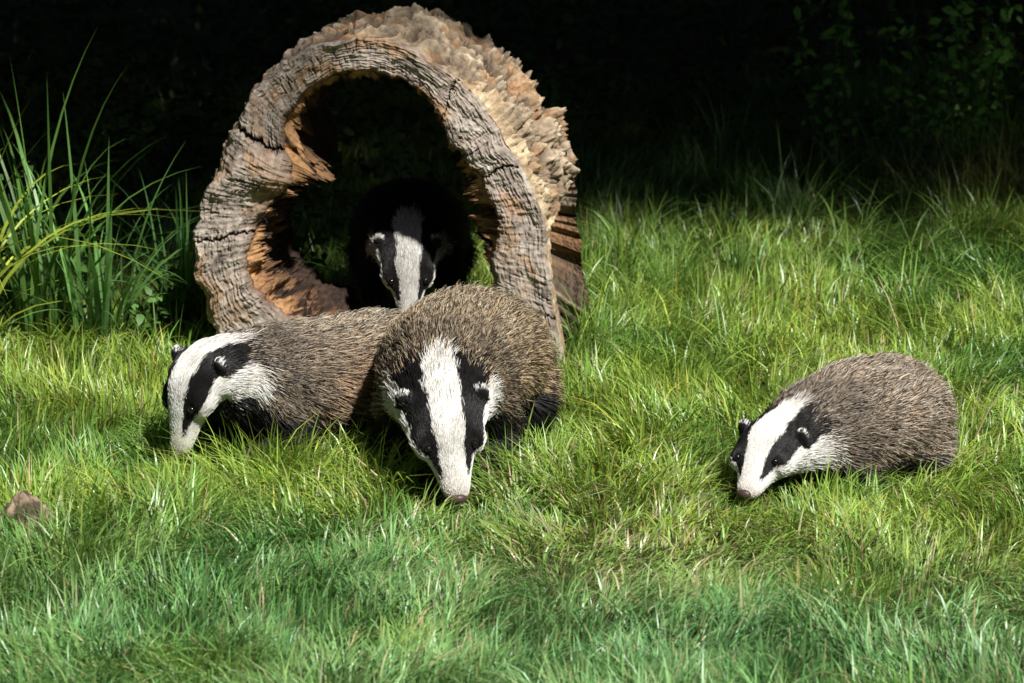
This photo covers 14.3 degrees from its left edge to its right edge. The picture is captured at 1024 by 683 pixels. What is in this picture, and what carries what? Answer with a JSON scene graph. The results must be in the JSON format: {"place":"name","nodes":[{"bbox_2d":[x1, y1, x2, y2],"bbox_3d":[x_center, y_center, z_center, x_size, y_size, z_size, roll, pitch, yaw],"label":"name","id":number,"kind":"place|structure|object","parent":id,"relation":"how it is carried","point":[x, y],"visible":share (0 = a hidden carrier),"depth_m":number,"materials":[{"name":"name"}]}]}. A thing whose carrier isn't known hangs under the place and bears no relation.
{"place":"outdoors","nodes":[
{"label":"outdoors","id":0,"kind":"place"},
{"bbox_2d":[0,0,1023,682],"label":"ground","id":1,"kind":"structure","parent":0,"point":[560,56],"depth_m":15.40,"materials":[{"name":"green plant"}]},
{"bbox_2d":[1,490,55,541],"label":"rock","id":2,"kind":"object","parent":1,"relation":"on","point":[24,496],"visible":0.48,"depth_m":8.35,"materials":[{"name":"stone"}]},
{"bbox_2d":[0,161,59,314],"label":"nettle plant","id":3,"kind":"object","parent":1,"relation":"on","point":[8,286],"visible":0.18,"depth_m":10.49,"materials":[{"name":"green plant"}]},
{"bbox_2d":[72,240,200,353],"bbox_3d":[-0.910,-0.111,10.281,0.315,0.247,0.335,7,14,30],"label":"nettle plant","id":4,"kind":"object","parent":1,"relation":"on","point":[174,294],"visible":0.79,"depth_m":10.20,"materials":[{"name":"green plant"}]},
{"bbox_2d":[0,97,316,326],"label":"sedge plant","id":5,"kind":"object","parent":1,"relation":"on","point":[16,266],"visible":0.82,"depth_m":10.12,"materials":[{"name":"green plant"}]},
{"bbox_2d":[0,40,366,354],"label":"sedge plant","id":6,"kind":"object","parent":1,"relation":"on","point":[34,277],"visible":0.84,"depth_m":10.18,"materials":[{"name":"green plant"}]},
{"bbox_2d":[40,169,335,334],"bbox_3d":[-0.796,-0.278,10.444,0.733,0.516,0.907,0,12,0],"label":"sedge plant","id":7,"kind":"object","parent":1,"relation":"on","point":[184,261],"visible":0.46,"depth_m":10.30,"materials":[{"name":"green plant"}]},
{"bbox_2d":[161,306,402,464],"bbox_3d":[-0.434,0.113,9.186,0.823,0.320,0.325,-9,15,-35],"label":"badger","id":8,"kind":"object","parent":1,"relation":"on","point":[323,366],"visible":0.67,"depth_m":8.98,"materials":[{"name":"black"}]},
{"bbox_2d":[287,185,363,269],"bbox_3d":[-0.548,-0.237,10.638,0.315,0.331,0.460,-9,15,-36],"label":"nettle plant","id":9,"kind":"object","parent":1,"relation":"on","point":[335,224],"visible":0.24,"depth_m":10.63,"materials":[{"name":"green plant"}]},
{"bbox_2d":[193,3,592,370],"bbox_3d":[-0.285,-0.314,10.097,0.964,1.009,0.554,1,12,5],"label":"hollow log","id":10,"kind":"object","parent":1,"relation":"on","point":[506,135],"visible":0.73,"depth_m":9.88,"materials":[{"name":"brown wood"}]},
{"bbox_2d":[339,173,482,313],"bbox_3d":[-0.259,-0.244,10.389,0.297,0.300,0.757,0,12,0],"label":"badger","id":11,"kind":"object","parent":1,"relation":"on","point":[411,242],"visible":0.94,"depth_m":10.21,"materials":[{"name":"black"}]},
{"bbox_2d":[366,280,566,504],"bbox_3d":[-0.105,0.095,8.978,0.369,0.336,0.898,0,12,0],"label":"badger","id":12,"kind":"object","parent":1,"relation":"on","point":[461,371],"visible":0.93,"depth_m":8.82,"materials":[{"name":"black"}]},
{"bbox_2d":[0,0,1023,228],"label":"undergrowth","id":13,"kind":"object","parent":1,"relation":"on","point":[294,20],"visible":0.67,"depth_m":13.28,"materials":[{"name":"green plant"}]},
{"bbox_2d":[785,0,903,169],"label":"nettle plant","id":14,"kind":"object","parent":1,"relation":"on","point":[847,15],"visible":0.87,"depth_m":12.59,"materials":[{"name":"green plant"}]},
{"bbox_2d":[729,350,961,499],"bbox_3d":[0.710,0.212,8.967,0.795,0.292,0.307,-12,17,-43],"label":"badger","id":15,"kind":"object","parent":1,"relation":"on","point":[882,410],"visible":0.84,"depth_m":8.83,"materials":[{"name":"black"}]},
{"bbox_2d":[856,4,1017,176],"bbox_3d":[1.276,-0.742,12.381,0.351,0.593,0.368,-8,15,-34],"label":"nettle plant","id":16,"kind":"object","parent":1,"relation":"on","point":[990,58],"visible":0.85,"depth_m":12.39,"materials":[{"name":"green plant"}]},
{"bbox_2d":[878,277,1005,452],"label":"dry stalks","id":17,"kind":"object","parent":1,"relation":"on","point":[902,343],"visible":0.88,"depth_m":9.16,"materials":[{"name":"beige plant"}]},
{"bbox_2d":[901,0,997,154],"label":"nettle plant","id":18,"kind":"object","parent":1,"relation":"on","point":[960,88],"visible":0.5,"depth_m":12.85,"materials":[{"name":"green plant"}]},
{"bbox_2d":[947,0,1021,170],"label":"nettle plant","id":19,"kind":"object","parent":1,"relation":"on","point":[987,67],"visible":0.78,"depth_m":12.49,"materials":[{"name":"green plant"}]},
{"bbox_2d":[981,1,1023,159],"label":"nettle plant","id":20,"kind":"object","parent":1,"relation":"on","point":[996,114],"visible":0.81,"depth_m":12.48,"materials":[{"name":"green plant"}]},
{"bbox_2d":[0,49,1023,376],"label":"tall grass","id":21,"kind":"structure","parent":0,"point":[1008,165],"depth_m":11.63,"materials":[{"name":"green plant"}]}
]}

